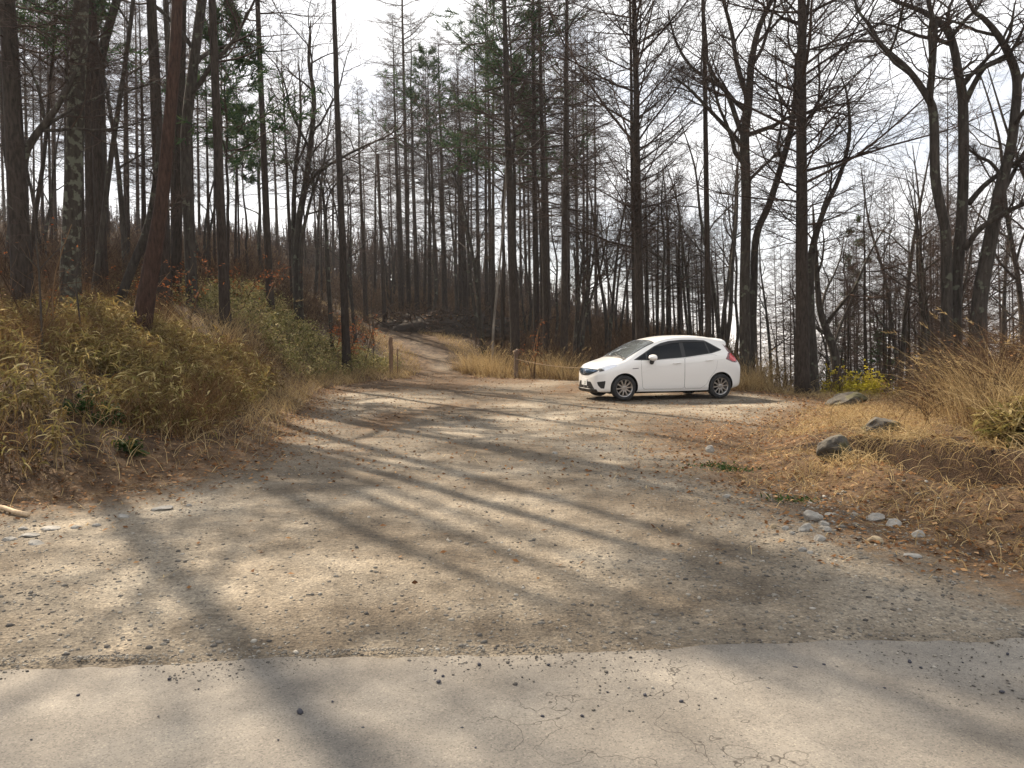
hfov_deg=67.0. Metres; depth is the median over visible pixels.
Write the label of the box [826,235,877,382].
larch tree
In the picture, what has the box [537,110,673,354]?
oak tree
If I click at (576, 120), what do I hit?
larch tree
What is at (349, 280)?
oak tree
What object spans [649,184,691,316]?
larch tree
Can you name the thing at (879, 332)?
larch tree
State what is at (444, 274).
larch tree
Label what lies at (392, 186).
larch tree
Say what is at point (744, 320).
oak tree
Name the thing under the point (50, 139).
larch tree
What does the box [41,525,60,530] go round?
stone
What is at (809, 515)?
stone
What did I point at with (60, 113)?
larch tree
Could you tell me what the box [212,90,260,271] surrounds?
larch tree
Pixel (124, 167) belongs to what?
larch tree
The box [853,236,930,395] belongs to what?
larch tree
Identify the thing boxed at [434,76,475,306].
larch tree
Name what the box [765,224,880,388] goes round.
oak tree
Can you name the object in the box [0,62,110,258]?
oak tree
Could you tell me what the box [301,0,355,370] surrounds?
larch tree
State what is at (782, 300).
larch tree
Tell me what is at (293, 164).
larch tree
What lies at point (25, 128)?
larch tree
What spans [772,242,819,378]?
larch tree
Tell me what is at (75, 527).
stone
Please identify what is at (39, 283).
sapling
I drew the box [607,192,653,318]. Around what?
larch tree
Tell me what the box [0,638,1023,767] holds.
asphalt road
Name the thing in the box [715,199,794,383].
oak tree
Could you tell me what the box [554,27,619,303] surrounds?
larch tree
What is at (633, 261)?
larch tree
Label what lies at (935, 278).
larch tree
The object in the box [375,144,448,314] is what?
oak tree
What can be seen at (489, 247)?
larch tree
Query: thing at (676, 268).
larch tree
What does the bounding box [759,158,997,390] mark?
oak tree
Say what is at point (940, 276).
larch tree
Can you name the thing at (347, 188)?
larch tree
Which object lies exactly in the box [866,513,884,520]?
stone
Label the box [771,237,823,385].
larch tree
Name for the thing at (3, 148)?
oak tree
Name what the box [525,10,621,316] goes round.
larch tree
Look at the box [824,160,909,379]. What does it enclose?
larch tree
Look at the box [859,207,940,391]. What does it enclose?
larch tree
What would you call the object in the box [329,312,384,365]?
oak sapling
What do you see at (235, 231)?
larch tree
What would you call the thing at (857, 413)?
dry grass
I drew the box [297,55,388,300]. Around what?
oak tree
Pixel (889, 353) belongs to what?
larch tree
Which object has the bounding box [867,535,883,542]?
stone
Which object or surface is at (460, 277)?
larch tree
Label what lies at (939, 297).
larch tree
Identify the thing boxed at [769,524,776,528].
stone
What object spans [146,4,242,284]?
larch tree
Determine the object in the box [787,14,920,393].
oak tree
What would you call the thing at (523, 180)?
larch tree
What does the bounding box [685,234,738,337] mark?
larch tree
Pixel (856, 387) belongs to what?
yellow bush
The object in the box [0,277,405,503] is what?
dry grass
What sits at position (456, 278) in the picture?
oak tree
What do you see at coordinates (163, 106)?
larch tree
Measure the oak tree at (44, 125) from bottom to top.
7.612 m
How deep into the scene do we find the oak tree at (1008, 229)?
24.48 m
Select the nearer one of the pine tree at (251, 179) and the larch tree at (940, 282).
the pine tree at (251, 179)
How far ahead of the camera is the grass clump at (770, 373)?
22.03 m
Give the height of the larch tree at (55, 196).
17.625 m
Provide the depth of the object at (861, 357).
36.00 m
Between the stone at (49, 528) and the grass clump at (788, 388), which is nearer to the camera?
the stone at (49, 528)
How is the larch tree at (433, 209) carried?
on the ground at (40, 489)
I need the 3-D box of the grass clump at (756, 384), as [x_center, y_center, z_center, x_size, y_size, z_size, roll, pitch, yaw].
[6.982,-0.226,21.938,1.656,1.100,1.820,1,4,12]
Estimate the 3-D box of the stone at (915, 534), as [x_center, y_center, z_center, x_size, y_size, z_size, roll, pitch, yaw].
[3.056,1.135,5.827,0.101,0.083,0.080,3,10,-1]
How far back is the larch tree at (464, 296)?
46.04 m
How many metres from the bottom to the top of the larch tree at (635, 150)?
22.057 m
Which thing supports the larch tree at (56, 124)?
on the ground at (40, 489)
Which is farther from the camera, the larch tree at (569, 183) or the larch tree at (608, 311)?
the larch tree at (608, 311)
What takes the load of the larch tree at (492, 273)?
on the ground at (40, 489)
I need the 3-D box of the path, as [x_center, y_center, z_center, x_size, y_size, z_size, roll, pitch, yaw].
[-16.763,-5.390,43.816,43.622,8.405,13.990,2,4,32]
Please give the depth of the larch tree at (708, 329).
24.69 m
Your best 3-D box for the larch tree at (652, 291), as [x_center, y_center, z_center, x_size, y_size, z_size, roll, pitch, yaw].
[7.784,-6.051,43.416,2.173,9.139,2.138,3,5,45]
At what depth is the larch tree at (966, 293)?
41.02 m
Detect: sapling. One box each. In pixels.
[0,132,125,358]
[0,214,116,330]
[29,194,131,338]
[98,253,224,325]
[210,254,300,309]
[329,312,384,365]
[349,274,400,365]
[518,317,553,378]
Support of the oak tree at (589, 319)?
on the ground at (40, 489)
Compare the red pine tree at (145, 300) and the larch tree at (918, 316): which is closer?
the red pine tree at (145, 300)
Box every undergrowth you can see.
[0,206,929,395]
[109,271,406,380]
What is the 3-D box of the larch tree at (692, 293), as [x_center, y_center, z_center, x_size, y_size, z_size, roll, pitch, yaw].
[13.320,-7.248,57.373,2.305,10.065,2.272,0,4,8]
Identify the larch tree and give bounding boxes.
[0,0,51,192]
[0,0,151,311]
[0,23,59,223]
[0,47,5,227]
[0,48,52,208]
[2,2,56,179]
[18,0,59,223]
[18,3,59,236]
[19,0,61,230]
[20,0,69,238]
[23,0,117,186]
[27,4,63,235]
[28,9,131,216]
[29,0,68,243]
[32,5,113,202]
[39,3,113,279]
[49,27,122,192]
[84,43,94,284]
[86,0,116,299]
[97,1,144,239]
[97,10,122,104]
[105,0,151,223]
[105,0,161,256]
[105,0,203,263]
[111,0,188,238]
[121,0,200,231]
[122,0,221,245]
[129,0,204,263]
[131,3,208,254]
[137,0,245,245]
[139,0,224,301]
[142,0,185,309]
[143,0,258,329]
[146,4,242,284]
[160,3,204,145]
[163,1,211,241]
[189,3,258,269]
[192,0,330,314]
[198,0,259,213]
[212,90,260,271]
[221,47,269,261]
[231,16,346,310]
[248,77,303,257]
[248,97,271,242]
[276,93,318,284]
[281,104,304,213]
[297,104,328,262]
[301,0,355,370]
[306,122,336,300]
[318,109,351,282]
[321,79,398,322]
[328,101,352,279]
[334,113,371,274]
[343,87,404,297]
[349,83,377,274]
[356,12,436,317]
[359,0,443,310]
[361,10,450,315]
[362,78,425,298]
[370,38,529,314]
[373,50,422,297]
[373,69,402,288]
[377,88,434,305]
[391,26,502,315]
[393,67,456,314]
[400,52,464,308]
[410,71,436,292]
[416,76,496,312]
[420,72,457,255]
[424,0,605,374]
[427,1,516,314]
[433,0,602,360]
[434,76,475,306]
[436,0,660,372]
[438,53,478,271]
[438,60,497,306]
[446,0,529,311]
[447,0,502,308]
[448,4,538,338]
[453,72,487,297]
[480,0,622,368]
[495,27,540,306]
[497,22,571,309]
[503,0,592,326]
[509,0,736,339]
[514,18,538,312]
[515,45,562,286]
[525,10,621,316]
[539,16,609,289]
[548,42,606,271]
[549,22,598,322]
[553,0,602,319]
[553,2,616,328]
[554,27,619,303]
[569,0,673,340]
[573,24,628,325]
[591,176,614,325]
[595,142,697,336]
[600,173,645,327]
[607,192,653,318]
[611,186,668,315]
[622,166,687,335]
[622,169,671,332]
[623,207,713,334]
[626,0,1021,394]
[643,189,666,325]
[643,198,661,335]
[643,213,722,334]
[648,170,719,334]
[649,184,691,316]
[650,244,695,333]
[660,222,704,326]
[665,211,698,332]
[667,210,738,336]
[670,234,694,332]
[675,234,733,335]
[682,238,714,335]
[685,222,699,331]
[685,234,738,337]
[686,0,736,337]
[687,210,718,318]
[691,225,724,310]
[693,257,728,323]
[703,228,738,326]
[710,211,739,335]
[737,234,781,362]
[737,266,785,368]
[756,217,793,383]
[756,225,794,380]
[761,253,827,381]
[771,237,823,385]
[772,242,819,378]
[773,257,827,385]
[816,269,846,387]
[817,233,872,367]
[817,246,856,382]
[818,252,874,384]
[823,215,897,378]
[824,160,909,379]
[824,232,873,383]
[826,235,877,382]
[826,240,878,376]
[829,220,912,381]
[852,253,938,389]
[853,184,916,390]
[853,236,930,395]
[855,253,915,390]
[857,284,964,384]
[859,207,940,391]
[863,276,917,387]
[871,197,940,384]
[887,229,966,370]
[891,248,933,377]
[892,236,931,364]
[893,48,1011,372]
[893,211,967,374]
[898,201,939,349]
[910,195,1010,363]
[910,237,938,382]
[911,202,991,356]
[912,187,972,388]
[912,199,994,364]
[915,210,967,348]
[918,210,987,360]
[928,227,1016,365]
[930,216,1006,368]
[962,248,1018,364]
[964,202,1007,344]
[986,259,1019,365]
[987,224,1023,362]
[987,227,1023,356]
[990,262,1023,356]
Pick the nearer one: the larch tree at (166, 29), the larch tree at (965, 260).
the larch tree at (166, 29)
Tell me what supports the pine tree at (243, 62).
on the ground at (40, 489)
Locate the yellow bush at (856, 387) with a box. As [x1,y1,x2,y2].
[819,359,925,396]
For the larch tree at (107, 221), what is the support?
on the ground at (40, 489)
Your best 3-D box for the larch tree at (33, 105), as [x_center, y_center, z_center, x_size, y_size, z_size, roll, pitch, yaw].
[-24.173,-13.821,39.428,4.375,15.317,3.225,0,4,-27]
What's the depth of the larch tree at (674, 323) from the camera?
40.98 m
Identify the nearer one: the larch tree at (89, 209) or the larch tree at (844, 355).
the larch tree at (89, 209)
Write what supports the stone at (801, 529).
on the gravel lot
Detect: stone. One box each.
[2,536,17,540]
[18,526,28,529]
[20,532,39,536]
[28,540,44,544]
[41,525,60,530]
[70,525,81,528]
[118,514,129,517]
[150,505,172,510]
[705,445,714,451]
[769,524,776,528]
[798,527,805,531]
[798,547,806,551]
[801,523,812,531]
[803,510,822,521]
[813,534,825,540]
[818,520,829,525]
[822,526,831,531]
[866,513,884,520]
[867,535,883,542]
[885,518,901,527]
[903,553,922,558]
[911,530,924,537]
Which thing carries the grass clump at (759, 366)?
on the ground at (40, 489)
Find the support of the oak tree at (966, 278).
on the ground at (40, 489)
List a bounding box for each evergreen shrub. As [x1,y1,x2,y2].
[62,398,94,417]
[75,381,109,405]
[91,400,125,424]
[106,436,149,456]
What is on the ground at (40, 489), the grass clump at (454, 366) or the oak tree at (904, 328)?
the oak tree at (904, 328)
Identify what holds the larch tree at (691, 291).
on the ground at (40, 489)
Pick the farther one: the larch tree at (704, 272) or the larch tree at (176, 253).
the larch tree at (704, 272)
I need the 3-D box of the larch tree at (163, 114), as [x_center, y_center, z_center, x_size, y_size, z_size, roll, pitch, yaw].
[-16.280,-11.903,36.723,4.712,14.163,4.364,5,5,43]
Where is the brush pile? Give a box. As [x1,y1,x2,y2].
[355,280,555,336]
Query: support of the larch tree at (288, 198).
on the ground at (40, 489)
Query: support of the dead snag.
on the brush pile
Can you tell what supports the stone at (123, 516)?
on the gravel lot
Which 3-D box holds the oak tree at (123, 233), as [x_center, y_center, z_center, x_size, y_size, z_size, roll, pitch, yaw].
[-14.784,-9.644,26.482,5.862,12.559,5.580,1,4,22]
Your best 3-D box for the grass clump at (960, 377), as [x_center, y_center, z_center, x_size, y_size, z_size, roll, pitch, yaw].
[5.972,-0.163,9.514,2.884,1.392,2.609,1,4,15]
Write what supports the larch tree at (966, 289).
on the ground at (40, 489)
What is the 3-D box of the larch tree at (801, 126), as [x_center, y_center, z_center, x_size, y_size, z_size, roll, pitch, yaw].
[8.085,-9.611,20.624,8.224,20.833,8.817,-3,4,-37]
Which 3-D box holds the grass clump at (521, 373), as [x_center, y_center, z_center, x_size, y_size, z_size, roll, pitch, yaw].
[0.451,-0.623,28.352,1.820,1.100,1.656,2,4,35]
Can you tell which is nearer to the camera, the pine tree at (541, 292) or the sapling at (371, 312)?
the sapling at (371, 312)
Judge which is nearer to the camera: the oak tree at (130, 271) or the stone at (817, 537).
the stone at (817, 537)
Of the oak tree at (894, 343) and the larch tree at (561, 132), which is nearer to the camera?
the oak tree at (894, 343)
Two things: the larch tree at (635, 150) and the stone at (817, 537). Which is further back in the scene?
the larch tree at (635, 150)
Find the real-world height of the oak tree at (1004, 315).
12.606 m
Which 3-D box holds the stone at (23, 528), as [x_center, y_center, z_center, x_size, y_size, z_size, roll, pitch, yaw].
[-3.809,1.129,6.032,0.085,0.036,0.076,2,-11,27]
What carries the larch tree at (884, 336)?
on the ground at (40, 489)
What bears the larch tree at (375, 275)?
on the ground at (40, 489)
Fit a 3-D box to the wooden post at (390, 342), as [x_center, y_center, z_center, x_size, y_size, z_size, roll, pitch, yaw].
[-4.429,-0.842,28.305,0.170,1.795,0.165,1,4,22]
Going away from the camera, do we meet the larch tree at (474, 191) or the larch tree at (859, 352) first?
the larch tree at (859, 352)
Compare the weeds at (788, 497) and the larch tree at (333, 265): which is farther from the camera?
the larch tree at (333, 265)
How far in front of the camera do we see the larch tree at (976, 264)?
52.38 m
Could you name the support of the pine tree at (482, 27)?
on the ground at (40, 489)
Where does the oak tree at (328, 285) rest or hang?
on the ground at (40, 489)
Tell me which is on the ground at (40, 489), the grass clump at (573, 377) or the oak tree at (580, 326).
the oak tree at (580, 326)
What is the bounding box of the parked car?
[578,335,739,400]
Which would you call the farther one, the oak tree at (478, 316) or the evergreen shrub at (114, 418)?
the oak tree at (478, 316)
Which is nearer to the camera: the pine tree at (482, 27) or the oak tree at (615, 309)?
the pine tree at (482, 27)
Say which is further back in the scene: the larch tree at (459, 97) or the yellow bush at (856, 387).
the larch tree at (459, 97)
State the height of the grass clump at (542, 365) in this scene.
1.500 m
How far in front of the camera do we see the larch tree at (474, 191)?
63.58 m
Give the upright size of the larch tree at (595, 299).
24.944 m
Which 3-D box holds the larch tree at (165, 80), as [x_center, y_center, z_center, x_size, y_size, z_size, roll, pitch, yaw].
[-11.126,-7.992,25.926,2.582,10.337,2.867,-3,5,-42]
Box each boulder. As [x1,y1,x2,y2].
[816,434,851,459]
[825,392,867,405]
[861,417,900,433]
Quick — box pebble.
[297,708,302,714]
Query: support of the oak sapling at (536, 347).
on the ground at (40, 489)
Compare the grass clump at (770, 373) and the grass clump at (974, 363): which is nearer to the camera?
the grass clump at (974, 363)
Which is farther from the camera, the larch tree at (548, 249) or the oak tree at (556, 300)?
the larch tree at (548, 249)
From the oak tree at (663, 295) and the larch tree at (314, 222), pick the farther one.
the larch tree at (314, 222)
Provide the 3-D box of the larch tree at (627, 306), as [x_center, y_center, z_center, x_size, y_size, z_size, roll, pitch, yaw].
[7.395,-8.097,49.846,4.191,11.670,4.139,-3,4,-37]
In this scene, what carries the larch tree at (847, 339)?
on the ground at (40, 489)
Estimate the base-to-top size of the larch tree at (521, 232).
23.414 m
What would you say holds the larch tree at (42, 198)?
on the ground at (40, 489)
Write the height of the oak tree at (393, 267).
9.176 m
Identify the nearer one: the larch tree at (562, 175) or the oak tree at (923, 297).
the oak tree at (923, 297)
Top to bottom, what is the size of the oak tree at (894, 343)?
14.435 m
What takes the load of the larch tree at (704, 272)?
on the ground at (40, 489)
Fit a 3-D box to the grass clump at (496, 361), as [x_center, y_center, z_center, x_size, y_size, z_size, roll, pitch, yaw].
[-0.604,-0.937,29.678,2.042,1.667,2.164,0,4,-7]
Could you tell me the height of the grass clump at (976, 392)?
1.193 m
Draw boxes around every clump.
[110,294,188,341]
[128,347,274,402]
[445,350,480,370]
[448,341,489,374]
[458,338,509,373]
[459,346,509,376]
[476,342,518,374]
[483,350,521,377]
[500,353,549,377]
[518,346,551,377]
[520,343,571,377]
[523,339,584,378]
[534,350,585,379]
[551,353,589,380]
[732,352,775,390]
[736,348,789,382]
[737,348,793,389]
[738,357,788,391]
[750,371,817,393]
[862,288,1023,428]
[884,335,1022,415]
[885,317,1023,415]
[901,306,1023,404]
[904,334,1023,431]
[910,356,1023,432]
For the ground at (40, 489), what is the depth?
8.03 m
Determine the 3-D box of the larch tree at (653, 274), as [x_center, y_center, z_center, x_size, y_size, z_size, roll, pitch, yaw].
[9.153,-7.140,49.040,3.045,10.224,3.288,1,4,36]
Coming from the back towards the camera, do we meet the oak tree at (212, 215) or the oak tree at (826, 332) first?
the oak tree at (212, 215)
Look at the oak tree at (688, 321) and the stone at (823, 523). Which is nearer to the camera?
the stone at (823, 523)
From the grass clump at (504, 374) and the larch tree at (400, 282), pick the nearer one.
the grass clump at (504, 374)
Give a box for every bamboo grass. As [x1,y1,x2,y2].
[0,285,284,476]
[964,391,1023,448]
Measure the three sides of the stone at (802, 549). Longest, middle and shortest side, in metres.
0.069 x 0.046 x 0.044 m
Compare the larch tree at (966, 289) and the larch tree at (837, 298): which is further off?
the larch tree at (837, 298)
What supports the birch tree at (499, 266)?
on the ground at (40, 489)
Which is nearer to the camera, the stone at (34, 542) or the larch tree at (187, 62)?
the stone at (34, 542)
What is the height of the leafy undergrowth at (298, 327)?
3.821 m
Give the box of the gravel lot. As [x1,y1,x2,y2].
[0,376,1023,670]
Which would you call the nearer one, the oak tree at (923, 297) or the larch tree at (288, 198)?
the oak tree at (923, 297)
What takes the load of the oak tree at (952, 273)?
on the ground at (40, 489)
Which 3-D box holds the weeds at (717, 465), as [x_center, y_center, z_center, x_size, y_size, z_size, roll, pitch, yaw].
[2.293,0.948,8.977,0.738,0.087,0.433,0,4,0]
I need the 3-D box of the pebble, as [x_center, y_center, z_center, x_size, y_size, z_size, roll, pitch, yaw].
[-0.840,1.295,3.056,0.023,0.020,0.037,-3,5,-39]
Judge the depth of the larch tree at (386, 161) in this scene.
67.24 m
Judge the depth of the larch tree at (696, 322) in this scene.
49.78 m
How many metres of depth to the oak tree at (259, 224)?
39.36 m
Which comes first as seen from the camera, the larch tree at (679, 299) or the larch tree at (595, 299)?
the larch tree at (679, 299)
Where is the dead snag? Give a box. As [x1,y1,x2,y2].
[365,154,407,326]
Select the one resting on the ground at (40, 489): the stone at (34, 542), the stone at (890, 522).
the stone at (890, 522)
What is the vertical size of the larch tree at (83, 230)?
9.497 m
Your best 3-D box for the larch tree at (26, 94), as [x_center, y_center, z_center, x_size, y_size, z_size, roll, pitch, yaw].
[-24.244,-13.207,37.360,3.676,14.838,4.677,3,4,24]
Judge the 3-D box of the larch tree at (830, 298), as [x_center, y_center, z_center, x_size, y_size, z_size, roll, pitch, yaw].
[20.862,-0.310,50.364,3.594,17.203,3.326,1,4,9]
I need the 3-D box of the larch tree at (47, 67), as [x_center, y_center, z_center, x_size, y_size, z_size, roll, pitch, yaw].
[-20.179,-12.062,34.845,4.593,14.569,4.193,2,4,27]
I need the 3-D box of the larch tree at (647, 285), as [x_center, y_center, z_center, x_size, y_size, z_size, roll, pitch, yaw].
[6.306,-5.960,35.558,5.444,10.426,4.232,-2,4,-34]
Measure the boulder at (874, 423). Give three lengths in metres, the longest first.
0.539 x 0.325 x 0.290 m
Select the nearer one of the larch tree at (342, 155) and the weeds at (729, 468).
the weeds at (729, 468)
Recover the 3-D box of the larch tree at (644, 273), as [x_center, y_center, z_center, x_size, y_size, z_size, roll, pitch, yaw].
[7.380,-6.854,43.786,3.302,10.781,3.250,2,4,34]
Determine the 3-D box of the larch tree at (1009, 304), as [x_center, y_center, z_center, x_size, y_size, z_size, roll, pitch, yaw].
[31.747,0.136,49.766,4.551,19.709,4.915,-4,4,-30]
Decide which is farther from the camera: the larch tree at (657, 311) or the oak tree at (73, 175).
the larch tree at (657, 311)
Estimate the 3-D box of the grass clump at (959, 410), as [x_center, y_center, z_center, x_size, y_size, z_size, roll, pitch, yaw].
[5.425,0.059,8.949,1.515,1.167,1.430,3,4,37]
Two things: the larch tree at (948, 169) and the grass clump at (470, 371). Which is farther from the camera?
the larch tree at (948, 169)
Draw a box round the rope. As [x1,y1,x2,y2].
[517,359,574,367]
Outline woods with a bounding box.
[0,192,768,362]
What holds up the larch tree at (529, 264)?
on the ground at (40, 489)
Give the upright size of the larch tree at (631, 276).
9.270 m
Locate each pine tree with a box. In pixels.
[2,0,163,263]
[130,0,182,339]
[150,0,329,297]
[204,99,293,275]
[353,43,497,314]
[430,0,610,342]
[431,51,596,360]
[488,91,578,353]
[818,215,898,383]
[820,350,854,392]
[855,330,894,391]
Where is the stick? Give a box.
[0,505,30,516]
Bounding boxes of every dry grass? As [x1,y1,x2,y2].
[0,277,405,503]
[279,284,823,393]
[727,322,1023,573]
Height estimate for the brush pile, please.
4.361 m
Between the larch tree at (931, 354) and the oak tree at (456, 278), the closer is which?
the larch tree at (931, 354)
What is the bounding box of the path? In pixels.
[283,283,477,377]
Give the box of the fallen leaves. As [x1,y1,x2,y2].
[0,325,1023,587]
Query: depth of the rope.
27.20 m
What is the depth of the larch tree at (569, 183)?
49.08 m
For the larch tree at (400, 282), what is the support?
on the ground at (40, 489)
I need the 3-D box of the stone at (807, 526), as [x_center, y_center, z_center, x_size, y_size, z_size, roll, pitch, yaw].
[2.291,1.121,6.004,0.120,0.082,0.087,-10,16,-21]
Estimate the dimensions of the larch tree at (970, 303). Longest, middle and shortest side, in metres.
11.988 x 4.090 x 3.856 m
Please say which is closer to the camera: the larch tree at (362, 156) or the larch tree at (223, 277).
the larch tree at (223, 277)
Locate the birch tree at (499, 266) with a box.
[452,40,569,364]
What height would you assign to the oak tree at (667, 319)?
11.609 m
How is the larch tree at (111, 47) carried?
on the ground at (40, 489)
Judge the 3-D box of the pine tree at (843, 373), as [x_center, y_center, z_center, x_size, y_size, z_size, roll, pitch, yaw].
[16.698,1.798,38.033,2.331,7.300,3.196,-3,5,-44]
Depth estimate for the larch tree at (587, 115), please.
45.36 m
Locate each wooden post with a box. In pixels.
[388,336,392,373]
[513,349,518,377]
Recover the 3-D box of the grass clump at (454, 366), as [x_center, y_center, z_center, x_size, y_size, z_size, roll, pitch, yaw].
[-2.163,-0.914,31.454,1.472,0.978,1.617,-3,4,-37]
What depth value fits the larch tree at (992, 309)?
44.23 m
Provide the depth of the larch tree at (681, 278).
45.19 m
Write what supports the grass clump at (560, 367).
on the ground at (40, 489)
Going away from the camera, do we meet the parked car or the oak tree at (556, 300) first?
the parked car
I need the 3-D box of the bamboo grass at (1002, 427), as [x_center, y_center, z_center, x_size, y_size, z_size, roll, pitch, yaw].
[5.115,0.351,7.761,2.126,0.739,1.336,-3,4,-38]
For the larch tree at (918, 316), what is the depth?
42.66 m
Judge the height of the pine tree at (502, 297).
14.634 m
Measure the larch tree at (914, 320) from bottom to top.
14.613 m
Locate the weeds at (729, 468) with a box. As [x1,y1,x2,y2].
[703,465,760,472]
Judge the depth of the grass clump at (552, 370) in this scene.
27.64 m
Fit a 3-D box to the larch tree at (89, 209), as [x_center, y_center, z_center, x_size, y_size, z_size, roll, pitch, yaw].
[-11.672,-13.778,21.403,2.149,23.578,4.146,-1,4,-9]
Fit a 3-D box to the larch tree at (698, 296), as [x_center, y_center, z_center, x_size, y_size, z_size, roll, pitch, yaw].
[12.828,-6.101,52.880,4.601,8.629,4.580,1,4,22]
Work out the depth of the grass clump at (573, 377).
26.62 m
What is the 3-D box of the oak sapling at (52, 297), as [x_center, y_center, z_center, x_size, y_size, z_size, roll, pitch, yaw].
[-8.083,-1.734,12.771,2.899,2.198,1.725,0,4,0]
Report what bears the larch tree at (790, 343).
on the ground at (40, 489)
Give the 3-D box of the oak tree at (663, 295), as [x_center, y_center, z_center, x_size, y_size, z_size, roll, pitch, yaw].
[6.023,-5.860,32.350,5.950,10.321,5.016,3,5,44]
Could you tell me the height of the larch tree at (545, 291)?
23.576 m
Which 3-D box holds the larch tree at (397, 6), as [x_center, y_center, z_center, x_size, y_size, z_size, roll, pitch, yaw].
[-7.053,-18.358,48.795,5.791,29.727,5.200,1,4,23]
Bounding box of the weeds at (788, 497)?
[760,493,818,505]
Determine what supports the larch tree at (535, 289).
on the ground at (40, 489)
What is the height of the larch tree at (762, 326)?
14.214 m
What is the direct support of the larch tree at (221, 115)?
on the ground at (40, 489)
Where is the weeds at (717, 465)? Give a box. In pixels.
[678,461,742,468]
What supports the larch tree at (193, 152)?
on the ground at (40, 489)
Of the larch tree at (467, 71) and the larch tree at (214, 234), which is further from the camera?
the larch tree at (467, 71)
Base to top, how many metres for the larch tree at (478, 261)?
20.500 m
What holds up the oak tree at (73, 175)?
on the ground at (40, 489)
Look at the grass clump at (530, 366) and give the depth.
28.44 m
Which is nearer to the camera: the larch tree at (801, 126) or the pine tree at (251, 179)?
the larch tree at (801, 126)
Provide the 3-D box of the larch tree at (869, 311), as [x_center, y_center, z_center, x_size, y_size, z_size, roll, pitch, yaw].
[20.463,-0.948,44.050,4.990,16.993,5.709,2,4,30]
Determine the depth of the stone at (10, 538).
5.72 m
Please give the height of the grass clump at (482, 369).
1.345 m
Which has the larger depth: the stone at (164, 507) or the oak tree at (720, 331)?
the oak tree at (720, 331)
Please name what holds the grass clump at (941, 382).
on the ground at (40, 489)
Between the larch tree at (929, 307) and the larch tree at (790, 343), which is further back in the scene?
the larch tree at (790, 343)
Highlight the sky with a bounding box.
[0,0,1023,339]
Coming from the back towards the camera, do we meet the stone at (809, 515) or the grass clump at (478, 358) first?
the grass clump at (478, 358)
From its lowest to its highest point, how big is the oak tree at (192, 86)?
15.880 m
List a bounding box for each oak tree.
[0,0,222,175]
[0,24,32,278]
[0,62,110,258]
[20,0,137,314]
[43,0,151,269]
[90,0,210,301]
[98,0,226,185]
[112,112,204,316]
[122,0,303,308]
[133,113,253,272]
[211,87,305,271]
[222,0,479,332]
[240,103,441,353]
[261,121,392,343]
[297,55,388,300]
[363,175,412,313]
[372,118,536,355]
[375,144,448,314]
[407,126,489,317]
[488,191,560,337]
[517,183,593,338]
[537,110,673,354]
[546,171,631,370]
[548,177,612,344]
[578,160,664,343]
[604,126,737,335]
[609,125,733,334]
[614,121,727,335]
[627,0,941,385]
[641,58,793,347]
[683,148,759,357]
[708,0,862,376]
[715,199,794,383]
[745,0,1023,394]
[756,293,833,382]
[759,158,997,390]
[762,88,1023,393]
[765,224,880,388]
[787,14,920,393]
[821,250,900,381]
[837,114,1023,382]
[851,84,1021,395]
[893,8,1023,334]
[900,138,1023,340]
[926,184,1023,352]
[927,140,1023,357]
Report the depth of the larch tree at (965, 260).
47.06 m
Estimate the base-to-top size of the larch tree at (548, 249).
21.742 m
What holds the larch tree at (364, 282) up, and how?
on the ground at (40, 489)
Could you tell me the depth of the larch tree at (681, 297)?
50.56 m
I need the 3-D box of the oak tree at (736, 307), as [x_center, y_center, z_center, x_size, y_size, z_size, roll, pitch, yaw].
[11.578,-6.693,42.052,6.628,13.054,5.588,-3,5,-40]
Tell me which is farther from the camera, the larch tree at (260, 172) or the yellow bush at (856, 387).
the larch tree at (260, 172)
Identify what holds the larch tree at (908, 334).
on the ground at (40, 489)
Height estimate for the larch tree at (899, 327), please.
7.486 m
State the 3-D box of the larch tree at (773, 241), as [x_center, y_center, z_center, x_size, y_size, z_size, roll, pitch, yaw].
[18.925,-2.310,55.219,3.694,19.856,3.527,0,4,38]
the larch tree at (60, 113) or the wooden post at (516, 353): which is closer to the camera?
the wooden post at (516, 353)
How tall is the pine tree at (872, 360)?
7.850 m
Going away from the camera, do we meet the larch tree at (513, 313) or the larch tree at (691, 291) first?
the larch tree at (513, 313)
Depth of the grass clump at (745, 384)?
21.53 m
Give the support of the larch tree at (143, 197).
on the ground at (40, 489)
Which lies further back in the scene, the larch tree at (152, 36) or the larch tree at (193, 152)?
the larch tree at (193, 152)
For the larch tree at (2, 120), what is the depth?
21.43 m
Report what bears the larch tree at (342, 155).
on the ground at (40, 489)
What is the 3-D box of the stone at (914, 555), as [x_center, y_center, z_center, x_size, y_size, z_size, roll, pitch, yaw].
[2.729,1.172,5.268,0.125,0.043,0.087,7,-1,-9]
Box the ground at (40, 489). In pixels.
[0,221,1023,574]
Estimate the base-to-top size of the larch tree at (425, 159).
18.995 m
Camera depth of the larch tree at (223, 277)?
20.13 m
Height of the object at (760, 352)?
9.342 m
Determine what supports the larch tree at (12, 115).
on the ground at (40, 489)
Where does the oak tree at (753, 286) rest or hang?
on the ground at (40, 489)
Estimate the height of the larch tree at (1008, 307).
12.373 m
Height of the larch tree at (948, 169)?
22.404 m
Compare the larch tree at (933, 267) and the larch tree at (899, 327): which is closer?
the larch tree at (899, 327)
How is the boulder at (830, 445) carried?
on the ground at (40, 489)
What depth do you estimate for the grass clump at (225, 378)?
12.37 m
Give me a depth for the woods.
69.06 m
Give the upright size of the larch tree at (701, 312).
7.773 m
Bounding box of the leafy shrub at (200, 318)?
[124,284,303,350]
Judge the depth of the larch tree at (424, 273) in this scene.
51.93 m
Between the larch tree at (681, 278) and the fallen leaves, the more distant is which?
the larch tree at (681, 278)

